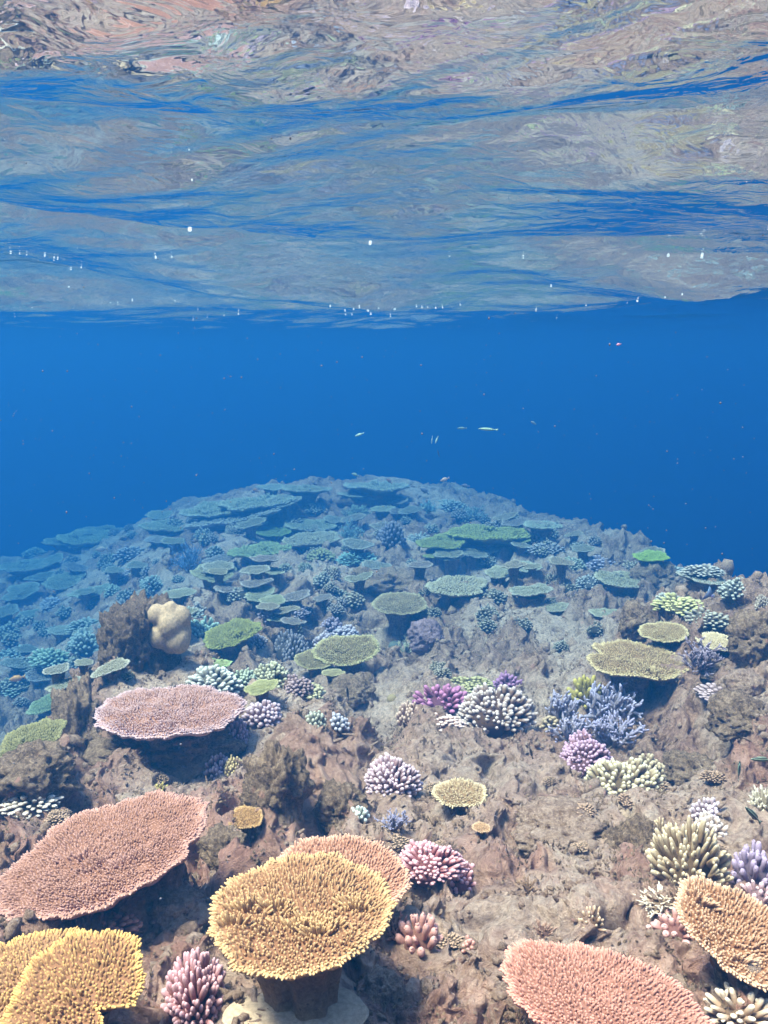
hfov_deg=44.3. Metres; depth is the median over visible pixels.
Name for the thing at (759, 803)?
bushy coral
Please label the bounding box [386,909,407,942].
bushy coral
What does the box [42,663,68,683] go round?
table coral
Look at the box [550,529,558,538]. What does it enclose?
bushy coral
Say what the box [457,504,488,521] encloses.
staghorn coral
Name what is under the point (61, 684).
table coral
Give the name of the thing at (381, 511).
table coral
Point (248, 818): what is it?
table coral
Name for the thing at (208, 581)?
table coral
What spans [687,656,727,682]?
reef rock
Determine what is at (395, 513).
table coral
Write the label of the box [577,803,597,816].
bushy coral
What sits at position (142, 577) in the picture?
bushy coral
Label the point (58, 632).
table coral
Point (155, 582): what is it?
bushy coral
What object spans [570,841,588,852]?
bushy coral
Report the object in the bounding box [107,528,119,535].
bushy coral
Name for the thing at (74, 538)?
table coral
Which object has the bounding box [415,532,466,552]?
table coral
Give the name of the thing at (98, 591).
table coral
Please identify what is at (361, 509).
bushy coral
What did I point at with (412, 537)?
bushy coral
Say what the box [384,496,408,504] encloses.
table coral
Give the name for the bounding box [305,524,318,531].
table coral
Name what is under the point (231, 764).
bushy coral
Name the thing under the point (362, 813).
bushy coral
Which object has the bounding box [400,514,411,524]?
bushy coral
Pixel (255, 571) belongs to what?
table coral
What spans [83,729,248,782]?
reef rock
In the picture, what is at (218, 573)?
table coral
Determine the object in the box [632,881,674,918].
bushy coral
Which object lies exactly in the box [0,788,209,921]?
table coral
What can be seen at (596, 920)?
bushy coral
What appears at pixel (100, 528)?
table coral
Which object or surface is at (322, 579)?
bushy coral
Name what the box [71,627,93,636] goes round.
table coral
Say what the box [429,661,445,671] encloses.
bushy coral
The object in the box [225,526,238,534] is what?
bushy coral
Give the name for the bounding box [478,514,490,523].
bushy coral
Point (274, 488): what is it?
table coral
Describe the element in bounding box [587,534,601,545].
bushy coral
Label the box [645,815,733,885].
bushy coral
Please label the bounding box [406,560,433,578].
table coral
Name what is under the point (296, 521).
bushy coral
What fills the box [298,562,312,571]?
bushy coral
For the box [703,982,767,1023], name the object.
bushy coral
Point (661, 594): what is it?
bushy coral
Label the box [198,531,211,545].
bushy coral
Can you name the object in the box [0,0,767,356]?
water surface
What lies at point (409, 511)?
table coral
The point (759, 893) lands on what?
knobby coral
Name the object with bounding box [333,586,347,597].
bushy coral
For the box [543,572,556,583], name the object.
bushy coral
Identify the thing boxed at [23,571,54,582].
table coral
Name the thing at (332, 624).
bushy coral
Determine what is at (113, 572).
table coral
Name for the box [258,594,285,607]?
table coral
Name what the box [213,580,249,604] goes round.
table coral
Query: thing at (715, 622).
bushy coral
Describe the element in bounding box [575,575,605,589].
bushy coral
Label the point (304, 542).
table coral
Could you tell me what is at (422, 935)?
knobby coral
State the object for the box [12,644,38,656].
table coral
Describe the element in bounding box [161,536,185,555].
table coral
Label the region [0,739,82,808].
reef rock
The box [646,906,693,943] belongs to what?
knobby coral
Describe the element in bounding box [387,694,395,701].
lobed coral
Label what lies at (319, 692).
bushy coral
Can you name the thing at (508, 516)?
table coral
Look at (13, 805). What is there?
bushy coral
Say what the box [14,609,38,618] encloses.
table coral
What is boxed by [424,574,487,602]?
table coral
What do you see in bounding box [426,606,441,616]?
bushy coral
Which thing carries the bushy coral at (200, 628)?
on the reef ground
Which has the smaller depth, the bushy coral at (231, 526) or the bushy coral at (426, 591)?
the bushy coral at (426, 591)
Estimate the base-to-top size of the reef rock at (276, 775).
0.201 m
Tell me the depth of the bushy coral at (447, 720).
2.32 m
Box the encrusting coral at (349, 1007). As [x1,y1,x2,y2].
[222,987,368,1023]
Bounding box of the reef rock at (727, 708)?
[704,687,767,742]
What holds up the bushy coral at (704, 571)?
on the reef ground
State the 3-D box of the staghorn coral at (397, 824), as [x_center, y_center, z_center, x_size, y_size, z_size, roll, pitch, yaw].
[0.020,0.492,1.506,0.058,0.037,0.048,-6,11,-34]
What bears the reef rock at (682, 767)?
on the reef ground
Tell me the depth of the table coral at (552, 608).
4.49 m
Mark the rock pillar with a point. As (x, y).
(123, 631)
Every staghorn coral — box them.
[169,536,202,571]
[338,518,363,538]
[374,808,411,830]
[397,636,411,653]
[420,498,437,513]
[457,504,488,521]
[545,689,580,719]
[545,710,594,742]
[579,681,643,723]
[584,710,648,747]
[678,636,726,675]
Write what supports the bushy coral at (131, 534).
on the reef ground
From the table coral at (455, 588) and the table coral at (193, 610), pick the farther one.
the table coral at (455, 588)
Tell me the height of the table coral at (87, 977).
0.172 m
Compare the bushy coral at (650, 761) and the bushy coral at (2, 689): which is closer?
the bushy coral at (650, 761)
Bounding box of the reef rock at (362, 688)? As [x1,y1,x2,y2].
[327,672,376,709]
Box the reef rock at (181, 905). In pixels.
[145,882,210,934]
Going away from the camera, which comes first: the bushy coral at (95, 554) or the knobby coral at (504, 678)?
the knobby coral at (504, 678)
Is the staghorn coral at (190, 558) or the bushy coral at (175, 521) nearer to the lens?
the staghorn coral at (190, 558)
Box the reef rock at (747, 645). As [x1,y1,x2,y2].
[725,608,767,667]
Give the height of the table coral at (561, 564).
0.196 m
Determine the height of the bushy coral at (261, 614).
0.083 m
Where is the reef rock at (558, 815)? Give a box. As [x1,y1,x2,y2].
[509,794,612,851]
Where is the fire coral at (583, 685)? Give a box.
[566,674,601,708]
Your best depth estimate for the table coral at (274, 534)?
8.08 m
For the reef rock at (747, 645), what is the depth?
2.37 m
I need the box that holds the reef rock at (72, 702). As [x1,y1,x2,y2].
[50,672,99,760]
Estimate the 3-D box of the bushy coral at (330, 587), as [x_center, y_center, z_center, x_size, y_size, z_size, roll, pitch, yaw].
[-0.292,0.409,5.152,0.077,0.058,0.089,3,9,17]
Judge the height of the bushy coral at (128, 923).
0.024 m
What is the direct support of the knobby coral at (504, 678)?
on the reef ground
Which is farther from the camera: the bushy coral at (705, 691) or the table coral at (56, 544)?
the table coral at (56, 544)
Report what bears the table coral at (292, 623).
on the reef ground
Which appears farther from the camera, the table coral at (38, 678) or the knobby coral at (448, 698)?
the table coral at (38, 678)
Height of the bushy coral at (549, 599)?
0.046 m
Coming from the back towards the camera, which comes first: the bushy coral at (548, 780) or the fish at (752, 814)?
the bushy coral at (548, 780)
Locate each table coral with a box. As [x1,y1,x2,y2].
[0,557,51,586]
[0,603,18,625]
[0,657,31,671]
[0,716,67,756]
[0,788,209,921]
[0,926,92,1018]
[0,928,146,1023]
[1,581,39,600]
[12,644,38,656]
[12,684,29,690]
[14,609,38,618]
[15,667,36,671]
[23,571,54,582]
[23,668,50,688]
[25,693,51,719]
[41,537,70,555]
[41,553,63,568]
[41,572,85,596]
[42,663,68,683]
[44,676,80,692]
[47,625,71,647]
[56,528,120,553]
[61,562,88,573]
[64,537,88,553]
[67,583,109,609]
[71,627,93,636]
[73,587,95,611]
[74,658,93,676]
[75,524,122,535]
[90,657,130,683]
[92,684,247,752]
[103,566,124,585]
[126,561,147,577]
[137,518,183,535]
[143,535,168,548]
[144,510,172,520]
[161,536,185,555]
[163,587,196,602]
[178,500,239,537]
[183,507,281,540]
[187,607,198,614]
[190,563,236,590]
[201,560,234,572]
[202,553,234,562]
[203,617,262,660]
[204,658,232,667]
[206,851,398,1020]
[207,568,227,594]
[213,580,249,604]
[217,493,296,522]
[227,541,292,571]
[228,804,263,838]
[234,517,266,539]
[239,565,270,579]
[240,578,273,590]
[244,679,278,702]
[245,586,274,616]
[249,555,278,576]
[256,526,291,541]
[256,602,279,627]
[257,483,282,495]
[257,521,267,536]
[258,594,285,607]
[265,494,301,526]
[265,566,284,585]
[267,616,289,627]
[274,605,300,628]
[278,833,412,901]
[280,617,306,634]
[281,530,340,553]
[282,484,331,514]
[283,588,310,605]
[284,518,336,532]
[294,649,334,677]
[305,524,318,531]
[311,633,380,674]
[313,593,332,612]
[321,668,345,685]
[323,515,342,523]
[337,492,372,508]
[340,513,366,530]
[341,538,374,553]
[343,480,409,507]
[344,571,372,595]
[361,560,391,569]
[369,521,388,532]
[370,505,395,519]
[371,591,427,647]
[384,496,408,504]
[389,508,399,520]
[398,506,424,516]
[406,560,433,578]
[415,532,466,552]
[423,553,441,565]
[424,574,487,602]
[431,777,487,815]
[433,549,463,575]
[440,554,464,576]
[446,523,533,549]
[458,546,487,575]
[471,821,490,838]
[474,546,500,555]
[484,565,508,585]
[492,512,517,526]
[498,938,714,1023]
[501,517,528,527]
[501,536,532,550]
[501,560,527,587]
[508,582,553,607]
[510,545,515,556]
[511,541,531,555]
[518,560,542,578]
[523,520,562,539]
[523,563,541,576]
[526,520,553,530]
[537,602,568,614]
[549,556,574,584]
[564,531,583,543]
[571,544,593,564]
[586,639,688,708]
[588,608,616,620]
[593,570,642,594]
[632,549,669,565]
[636,546,665,552]
[637,621,688,649]
[673,875,767,992]
[675,571,725,592]
[695,631,727,656]
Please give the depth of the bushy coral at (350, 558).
6.42 m
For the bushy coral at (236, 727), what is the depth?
2.18 m
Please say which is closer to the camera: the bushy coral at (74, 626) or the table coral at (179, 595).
the table coral at (179, 595)
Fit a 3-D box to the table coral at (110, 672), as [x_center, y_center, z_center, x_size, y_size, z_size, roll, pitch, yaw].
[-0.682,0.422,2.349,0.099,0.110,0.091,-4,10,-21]
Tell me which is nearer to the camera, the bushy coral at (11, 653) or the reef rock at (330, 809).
the reef rock at (330, 809)
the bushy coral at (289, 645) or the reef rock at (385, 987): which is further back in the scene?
the bushy coral at (289, 645)
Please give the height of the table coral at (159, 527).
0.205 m
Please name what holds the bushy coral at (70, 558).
on the reef ground
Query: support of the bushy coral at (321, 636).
on the reef ground
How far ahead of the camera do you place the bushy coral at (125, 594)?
7.02 m
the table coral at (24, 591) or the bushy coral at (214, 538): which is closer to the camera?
the bushy coral at (214, 538)
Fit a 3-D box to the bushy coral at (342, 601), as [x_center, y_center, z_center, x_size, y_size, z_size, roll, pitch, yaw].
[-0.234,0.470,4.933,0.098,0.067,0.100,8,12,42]
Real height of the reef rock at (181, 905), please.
0.074 m
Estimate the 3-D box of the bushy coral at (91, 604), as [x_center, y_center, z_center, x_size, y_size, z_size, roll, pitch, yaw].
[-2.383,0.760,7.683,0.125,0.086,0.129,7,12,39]
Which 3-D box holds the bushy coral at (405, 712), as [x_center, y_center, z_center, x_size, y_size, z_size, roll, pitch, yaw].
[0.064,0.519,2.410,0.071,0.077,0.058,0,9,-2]
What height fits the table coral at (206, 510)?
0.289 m
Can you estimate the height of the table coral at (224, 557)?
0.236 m
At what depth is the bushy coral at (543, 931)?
1.09 m
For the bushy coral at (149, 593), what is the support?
on the reef ground
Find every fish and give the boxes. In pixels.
[9,675,25,681]
[95,546,107,551]
[478,427,497,430]
[702,586,714,599]
[738,761,740,781]
[745,807,762,824]
[751,756,767,761]
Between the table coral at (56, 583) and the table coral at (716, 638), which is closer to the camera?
the table coral at (716, 638)
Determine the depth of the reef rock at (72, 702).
2.16 m
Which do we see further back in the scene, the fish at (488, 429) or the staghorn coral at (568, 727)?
the fish at (488, 429)
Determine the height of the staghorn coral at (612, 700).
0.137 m
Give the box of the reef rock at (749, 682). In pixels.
[720,668,764,696]
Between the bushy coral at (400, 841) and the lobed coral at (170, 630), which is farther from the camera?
the lobed coral at (170, 630)
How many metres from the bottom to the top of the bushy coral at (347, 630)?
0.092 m
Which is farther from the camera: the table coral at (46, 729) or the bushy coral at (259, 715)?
the bushy coral at (259, 715)
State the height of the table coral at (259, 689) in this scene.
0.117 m
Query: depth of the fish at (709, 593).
3.17 m
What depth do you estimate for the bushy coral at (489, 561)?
6.71 m
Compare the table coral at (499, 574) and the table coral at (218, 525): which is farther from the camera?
the table coral at (218, 525)
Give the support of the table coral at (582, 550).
on the reef ground
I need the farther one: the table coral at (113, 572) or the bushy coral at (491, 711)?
the table coral at (113, 572)
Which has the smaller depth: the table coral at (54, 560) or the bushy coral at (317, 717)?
the bushy coral at (317, 717)
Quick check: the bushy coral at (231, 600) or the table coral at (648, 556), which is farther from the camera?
the table coral at (648, 556)
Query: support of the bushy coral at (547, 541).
on the reef ground
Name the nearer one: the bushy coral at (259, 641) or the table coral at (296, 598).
the bushy coral at (259, 641)
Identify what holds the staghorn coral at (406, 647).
on the reef ground
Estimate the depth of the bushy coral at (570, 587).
4.98 m
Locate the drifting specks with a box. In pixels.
[0,66,764,926]
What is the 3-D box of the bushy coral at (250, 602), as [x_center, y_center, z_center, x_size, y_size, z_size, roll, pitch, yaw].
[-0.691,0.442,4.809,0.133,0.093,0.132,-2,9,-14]
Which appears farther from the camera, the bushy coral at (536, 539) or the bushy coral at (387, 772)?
the bushy coral at (536, 539)
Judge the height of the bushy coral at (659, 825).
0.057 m
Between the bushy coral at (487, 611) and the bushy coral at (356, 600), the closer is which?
the bushy coral at (487, 611)
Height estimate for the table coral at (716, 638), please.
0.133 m
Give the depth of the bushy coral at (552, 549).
6.57 m
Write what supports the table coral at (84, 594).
on the reef ground
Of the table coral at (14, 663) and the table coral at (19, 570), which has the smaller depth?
the table coral at (14, 663)
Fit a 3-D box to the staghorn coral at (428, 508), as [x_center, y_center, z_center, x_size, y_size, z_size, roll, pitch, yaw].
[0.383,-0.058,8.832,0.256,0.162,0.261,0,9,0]
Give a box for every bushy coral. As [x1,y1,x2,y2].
[0,621,19,637]
[0,645,21,658]
[0,678,9,692]
[0,688,27,697]
[0,790,63,818]
[1,630,22,647]
[3,673,27,689]
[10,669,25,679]
[13,614,35,627]
[13,697,30,706]
[21,547,46,558]
[28,648,69,670]
[32,620,46,630]
[37,625,55,636]
[39,597,60,611]
[43,809,69,825]
[52,568,65,575]
[55,605,71,619]
[60,808,71,815]
[62,554,80,562]
[64,616,98,632]
[67,627,98,657]
[67,654,84,668]
[85,600,97,609]
[92,551,100,558]
[96,553,115,568]
[101,561,116,573]
[101,911,142,933]
[103,583,121,597]
[106,569,130,581]
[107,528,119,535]
[113,546,144,561]
[116,587,136,600]
[121,670,134,682]
[123,524,133,531]
[126,530,137,538]
[137,575,146,583]
[139,565,152,575]
[139,575,162,591]
[139,588,154,597]
[156,771,169,783]
[160,947,225,1023]
[165,517,184,526]
[171,575,185,582]
[185,517,196,523]
[185,664,243,693]
[188,606,203,618]
[190,602,206,614]
[191,616,218,640]
[193,527,211,538]
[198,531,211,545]
[203,752,227,780]
[205,545,223,557]
[206,532,218,542]
[224,754,241,776]
[225,522,242,533]
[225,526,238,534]
[225,715,248,743]
[226,593,234,602]
[227,587,249,601]
[233,667,256,687]
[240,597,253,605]
[241,699,281,728]
[246,634,267,649]
[253,661,289,687]
[257,608,281,621]
[274,629,310,662]
[279,563,292,572]
[283,674,313,696]
[289,517,303,524]
[291,605,310,618]
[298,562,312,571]
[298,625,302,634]
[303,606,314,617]
[304,501,325,515]
[305,682,325,700]
[305,710,326,727]
[307,548,335,561]
[310,630,330,648]
[312,571,334,588]
[319,617,341,634]
[323,566,340,579]
[323,581,336,592]
[326,602,345,615]
[328,595,347,605]
[330,712,349,735]
[332,624,358,635]
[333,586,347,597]
[335,550,377,566]
[340,545,349,550]
[341,509,350,516]
[345,591,365,609]
[347,504,371,519]
[351,806,369,823]
[358,836,376,840]
[364,752,423,797]
[376,521,406,549]
[385,498,406,508]
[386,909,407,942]
[388,832,409,849]
[395,700,416,727]
[399,839,469,888]
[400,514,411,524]
[406,531,429,541]
[406,558,415,563]
[418,587,430,594]
[424,523,439,533]
[424,782,438,791]
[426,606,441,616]
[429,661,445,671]
[433,666,451,676]
[434,840,445,846]
[435,713,466,731]
[436,931,464,948]
[438,499,467,511]
[450,506,467,521]
[450,676,495,693]
[450,861,475,896]
[457,682,537,738]
[460,514,477,522]
[461,935,474,952]
[475,603,499,619]
[477,554,496,568]
[477,618,497,631]
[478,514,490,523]
[483,588,507,603]
[484,521,496,527]
[490,519,501,526]
[514,874,539,894]
[515,618,533,631]
[527,543,565,554]
[529,534,549,543]
[529,917,557,939]
[533,545,549,557]
[539,715,561,730]
[541,538,554,545]
[542,776,556,785]
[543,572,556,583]
[544,597,557,603]
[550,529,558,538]
[552,640,569,651]
[559,728,612,778]
[561,583,578,592]
[565,556,586,570]
[569,541,584,549]
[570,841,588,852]
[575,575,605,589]
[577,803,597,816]
[578,905,606,931]
[584,757,663,795]
[586,555,615,571]
[586,621,602,637]
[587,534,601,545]
[617,793,638,808]
[621,560,637,570]
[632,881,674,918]
[638,753,666,780]
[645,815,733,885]
[650,592,704,616]
[654,592,678,603]
[654,817,669,833]
[658,781,669,790]
[675,566,682,575]
[679,564,725,578]
[684,607,728,632]
[689,797,720,819]
[693,683,721,700]
[695,810,727,837]
[698,770,726,783]
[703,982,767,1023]
[716,577,746,603]
[747,784,767,810]
[754,594,767,610]
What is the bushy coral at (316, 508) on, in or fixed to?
on the reef ground
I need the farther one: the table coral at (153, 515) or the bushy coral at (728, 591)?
the table coral at (153, 515)
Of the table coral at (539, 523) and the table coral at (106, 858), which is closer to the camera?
the table coral at (106, 858)
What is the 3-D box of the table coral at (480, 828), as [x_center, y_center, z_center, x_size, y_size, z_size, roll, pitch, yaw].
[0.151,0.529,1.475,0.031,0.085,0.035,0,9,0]
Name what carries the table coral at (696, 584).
on the reef ground
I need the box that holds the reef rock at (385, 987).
[364,964,405,1012]
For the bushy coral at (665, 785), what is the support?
on the reef ground
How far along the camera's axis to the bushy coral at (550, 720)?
2.35 m
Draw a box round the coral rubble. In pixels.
[0,479,767,1023]
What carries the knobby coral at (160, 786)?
on the reef ground
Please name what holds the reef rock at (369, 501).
on the reef ground
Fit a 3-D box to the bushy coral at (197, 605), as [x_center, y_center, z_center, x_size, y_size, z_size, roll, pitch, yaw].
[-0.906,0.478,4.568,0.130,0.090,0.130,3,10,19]
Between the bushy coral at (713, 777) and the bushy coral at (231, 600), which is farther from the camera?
the bushy coral at (231, 600)
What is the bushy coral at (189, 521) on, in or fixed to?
on the reef ground
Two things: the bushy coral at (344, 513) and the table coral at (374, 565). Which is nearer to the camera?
the table coral at (374, 565)
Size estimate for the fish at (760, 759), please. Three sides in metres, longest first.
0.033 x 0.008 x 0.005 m
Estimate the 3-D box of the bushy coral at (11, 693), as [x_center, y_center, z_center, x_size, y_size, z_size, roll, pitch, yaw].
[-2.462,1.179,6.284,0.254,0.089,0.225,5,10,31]
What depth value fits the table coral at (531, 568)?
5.08 m
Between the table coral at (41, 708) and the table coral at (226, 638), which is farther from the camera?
the table coral at (41, 708)
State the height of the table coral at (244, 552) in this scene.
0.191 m
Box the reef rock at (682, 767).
[661,749,714,785]
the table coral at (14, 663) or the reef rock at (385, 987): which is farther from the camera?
the table coral at (14, 663)
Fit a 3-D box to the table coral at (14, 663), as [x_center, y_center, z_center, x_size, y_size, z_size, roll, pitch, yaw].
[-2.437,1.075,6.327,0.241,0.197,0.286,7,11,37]
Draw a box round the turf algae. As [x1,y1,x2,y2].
[0,573,767,1023]
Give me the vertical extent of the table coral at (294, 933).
0.184 m
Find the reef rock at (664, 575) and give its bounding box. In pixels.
[628,561,683,591]
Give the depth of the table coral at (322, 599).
4.82 m
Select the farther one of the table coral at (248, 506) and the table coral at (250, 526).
the table coral at (248, 506)
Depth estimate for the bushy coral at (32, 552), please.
12.09 m
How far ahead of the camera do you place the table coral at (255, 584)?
4.79 m
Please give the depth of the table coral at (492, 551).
6.82 m
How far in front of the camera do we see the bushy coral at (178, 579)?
6.89 m
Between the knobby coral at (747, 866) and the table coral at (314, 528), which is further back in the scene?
the table coral at (314, 528)
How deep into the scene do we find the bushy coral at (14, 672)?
6.26 m
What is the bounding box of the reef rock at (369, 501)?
[336,489,395,507]
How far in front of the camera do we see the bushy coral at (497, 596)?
4.68 m
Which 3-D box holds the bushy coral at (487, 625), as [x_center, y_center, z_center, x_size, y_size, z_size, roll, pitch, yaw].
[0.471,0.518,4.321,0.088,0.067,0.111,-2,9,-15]
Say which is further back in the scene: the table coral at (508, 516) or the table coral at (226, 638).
the table coral at (508, 516)
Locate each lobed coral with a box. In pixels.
[147,601,191,653]
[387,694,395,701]
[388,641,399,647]
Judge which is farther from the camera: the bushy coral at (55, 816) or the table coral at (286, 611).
the table coral at (286, 611)
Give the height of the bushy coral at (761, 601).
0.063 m
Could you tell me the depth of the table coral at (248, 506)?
8.36 m
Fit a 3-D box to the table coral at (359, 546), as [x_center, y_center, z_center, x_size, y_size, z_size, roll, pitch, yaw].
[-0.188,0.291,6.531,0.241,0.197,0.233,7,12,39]
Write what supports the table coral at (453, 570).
on the reef ground
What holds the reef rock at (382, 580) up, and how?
on the reef ground
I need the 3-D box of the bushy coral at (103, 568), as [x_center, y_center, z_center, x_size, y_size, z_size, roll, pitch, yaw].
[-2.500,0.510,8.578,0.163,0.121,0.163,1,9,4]
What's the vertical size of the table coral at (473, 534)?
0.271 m
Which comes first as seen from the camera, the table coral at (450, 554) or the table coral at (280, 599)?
the table coral at (280, 599)
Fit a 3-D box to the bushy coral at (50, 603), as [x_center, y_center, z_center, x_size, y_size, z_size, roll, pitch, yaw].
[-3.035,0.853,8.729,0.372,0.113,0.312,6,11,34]
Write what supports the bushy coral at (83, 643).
on the reef ground
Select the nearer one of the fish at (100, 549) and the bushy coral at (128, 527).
the fish at (100, 549)
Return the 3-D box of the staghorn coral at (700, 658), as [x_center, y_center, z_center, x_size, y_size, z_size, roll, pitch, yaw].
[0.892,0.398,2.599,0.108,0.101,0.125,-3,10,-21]
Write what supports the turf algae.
on the reef ground
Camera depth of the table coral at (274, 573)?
5.08 m
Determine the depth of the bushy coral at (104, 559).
8.74 m
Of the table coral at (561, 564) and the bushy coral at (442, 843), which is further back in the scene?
the table coral at (561, 564)
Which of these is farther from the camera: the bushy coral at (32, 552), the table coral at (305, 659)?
the bushy coral at (32, 552)
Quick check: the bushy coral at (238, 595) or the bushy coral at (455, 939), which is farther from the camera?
the bushy coral at (238, 595)
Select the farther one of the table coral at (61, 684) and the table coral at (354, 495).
the table coral at (354, 495)
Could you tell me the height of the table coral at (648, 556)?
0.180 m
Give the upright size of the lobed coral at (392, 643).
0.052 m
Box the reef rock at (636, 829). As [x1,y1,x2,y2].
[600,813,660,853]
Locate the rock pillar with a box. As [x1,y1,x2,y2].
[96,589,181,674]
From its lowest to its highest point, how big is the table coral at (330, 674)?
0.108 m
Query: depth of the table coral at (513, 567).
4.84 m
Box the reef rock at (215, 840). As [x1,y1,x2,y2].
[196,822,246,871]
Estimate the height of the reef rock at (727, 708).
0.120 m
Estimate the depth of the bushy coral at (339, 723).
2.06 m
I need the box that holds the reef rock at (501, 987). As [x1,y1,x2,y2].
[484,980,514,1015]
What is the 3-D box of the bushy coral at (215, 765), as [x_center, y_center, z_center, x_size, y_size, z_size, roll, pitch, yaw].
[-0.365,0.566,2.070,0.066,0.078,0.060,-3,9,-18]
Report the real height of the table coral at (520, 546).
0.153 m
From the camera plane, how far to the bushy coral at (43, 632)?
7.66 m
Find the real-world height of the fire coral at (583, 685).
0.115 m
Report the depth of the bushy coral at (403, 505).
8.77 m
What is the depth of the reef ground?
1.99 m
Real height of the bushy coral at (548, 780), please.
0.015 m
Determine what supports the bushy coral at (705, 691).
on the reef ground
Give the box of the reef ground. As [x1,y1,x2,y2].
[0,475,767,1023]
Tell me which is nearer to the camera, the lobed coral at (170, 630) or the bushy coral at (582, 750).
the bushy coral at (582, 750)
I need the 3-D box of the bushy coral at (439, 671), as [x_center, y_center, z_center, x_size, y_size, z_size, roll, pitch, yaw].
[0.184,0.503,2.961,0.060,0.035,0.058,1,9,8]
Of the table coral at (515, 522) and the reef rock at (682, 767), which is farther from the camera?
the table coral at (515, 522)
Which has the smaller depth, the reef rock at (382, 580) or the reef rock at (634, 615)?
the reef rock at (634, 615)
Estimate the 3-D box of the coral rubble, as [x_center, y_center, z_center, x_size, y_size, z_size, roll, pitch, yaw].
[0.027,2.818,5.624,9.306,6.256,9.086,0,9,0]
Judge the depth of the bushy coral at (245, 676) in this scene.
2.44 m
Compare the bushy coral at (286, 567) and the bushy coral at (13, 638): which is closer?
the bushy coral at (286, 567)
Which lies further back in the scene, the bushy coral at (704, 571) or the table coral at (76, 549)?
the table coral at (76, 549)
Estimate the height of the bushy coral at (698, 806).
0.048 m
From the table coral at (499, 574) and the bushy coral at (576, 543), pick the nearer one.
the table coral at (499, 574)
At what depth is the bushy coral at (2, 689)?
6.22 m
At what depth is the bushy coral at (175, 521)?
9.02 m
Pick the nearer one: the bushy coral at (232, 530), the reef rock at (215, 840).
the reef rock at (215, 840)
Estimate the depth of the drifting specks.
1.62 m
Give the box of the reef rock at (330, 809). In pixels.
[313,778,368,832]
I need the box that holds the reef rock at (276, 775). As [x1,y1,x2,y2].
[238,739,315,827]
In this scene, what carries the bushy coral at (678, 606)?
on the reef ground
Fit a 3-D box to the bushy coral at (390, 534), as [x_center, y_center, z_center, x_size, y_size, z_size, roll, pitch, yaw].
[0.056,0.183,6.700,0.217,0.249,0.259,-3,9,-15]
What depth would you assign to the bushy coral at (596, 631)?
3.97 m
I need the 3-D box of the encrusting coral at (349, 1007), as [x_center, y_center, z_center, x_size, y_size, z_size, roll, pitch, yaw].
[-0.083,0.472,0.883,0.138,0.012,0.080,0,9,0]
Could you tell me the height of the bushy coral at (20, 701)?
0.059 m
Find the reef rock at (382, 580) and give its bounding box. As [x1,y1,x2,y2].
[345,565,426,597]
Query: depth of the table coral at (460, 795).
1.62 m
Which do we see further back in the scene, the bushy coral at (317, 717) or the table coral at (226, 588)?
the table coral at (226, 588)
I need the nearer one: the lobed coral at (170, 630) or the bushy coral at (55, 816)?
the bushy coral at (55, 816)
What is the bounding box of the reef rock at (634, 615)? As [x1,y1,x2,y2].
[618,599,656,641]
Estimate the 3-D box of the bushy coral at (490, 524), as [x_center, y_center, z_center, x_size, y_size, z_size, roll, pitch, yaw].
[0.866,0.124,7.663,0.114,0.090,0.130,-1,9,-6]
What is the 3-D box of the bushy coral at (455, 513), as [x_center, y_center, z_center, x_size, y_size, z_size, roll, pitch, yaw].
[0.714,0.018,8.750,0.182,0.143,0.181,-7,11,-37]
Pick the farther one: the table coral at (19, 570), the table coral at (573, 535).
the table coral at (19, 570)
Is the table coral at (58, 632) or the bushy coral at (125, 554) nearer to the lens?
the table coral at (58, 632)
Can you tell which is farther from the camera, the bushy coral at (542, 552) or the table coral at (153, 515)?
the table coral at (153, 515)
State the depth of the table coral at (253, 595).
4.73 m
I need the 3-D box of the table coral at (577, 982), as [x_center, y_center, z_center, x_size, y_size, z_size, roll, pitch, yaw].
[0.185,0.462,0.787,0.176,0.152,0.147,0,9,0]
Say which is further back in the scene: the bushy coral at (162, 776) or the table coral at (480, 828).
the bushy coral at (162, 776)
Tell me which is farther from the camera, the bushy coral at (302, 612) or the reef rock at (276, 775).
the bushy coral at (302, 612)
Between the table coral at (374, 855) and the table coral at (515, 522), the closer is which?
the table coral at (374, 855)
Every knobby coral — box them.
[155,781,167,791]
[395,912,443,962]
[412,683,466,714]
[493,670,522,689]
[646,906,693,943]
[728,839,767,887]
[740,879,767,906]
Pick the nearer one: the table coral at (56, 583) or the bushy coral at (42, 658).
the bushy coral at (42, 658)
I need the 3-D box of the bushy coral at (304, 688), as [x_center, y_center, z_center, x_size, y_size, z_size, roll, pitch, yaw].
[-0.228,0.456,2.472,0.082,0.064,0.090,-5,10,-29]
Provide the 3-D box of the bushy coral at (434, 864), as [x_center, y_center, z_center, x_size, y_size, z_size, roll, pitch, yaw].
[0.063,0.493,1.326,0.104,0.057,0.082,5,10,29]
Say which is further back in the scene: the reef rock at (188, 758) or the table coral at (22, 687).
the table coral at (22, 687)
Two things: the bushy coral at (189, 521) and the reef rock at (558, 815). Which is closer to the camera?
the reef rock at (558, 815)
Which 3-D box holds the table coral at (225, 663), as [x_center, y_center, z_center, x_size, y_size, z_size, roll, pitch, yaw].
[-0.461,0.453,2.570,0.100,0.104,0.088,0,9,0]
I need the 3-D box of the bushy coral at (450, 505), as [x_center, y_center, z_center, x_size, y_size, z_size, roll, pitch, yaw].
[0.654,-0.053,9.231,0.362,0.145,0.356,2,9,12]
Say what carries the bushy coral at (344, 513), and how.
on the reef ground

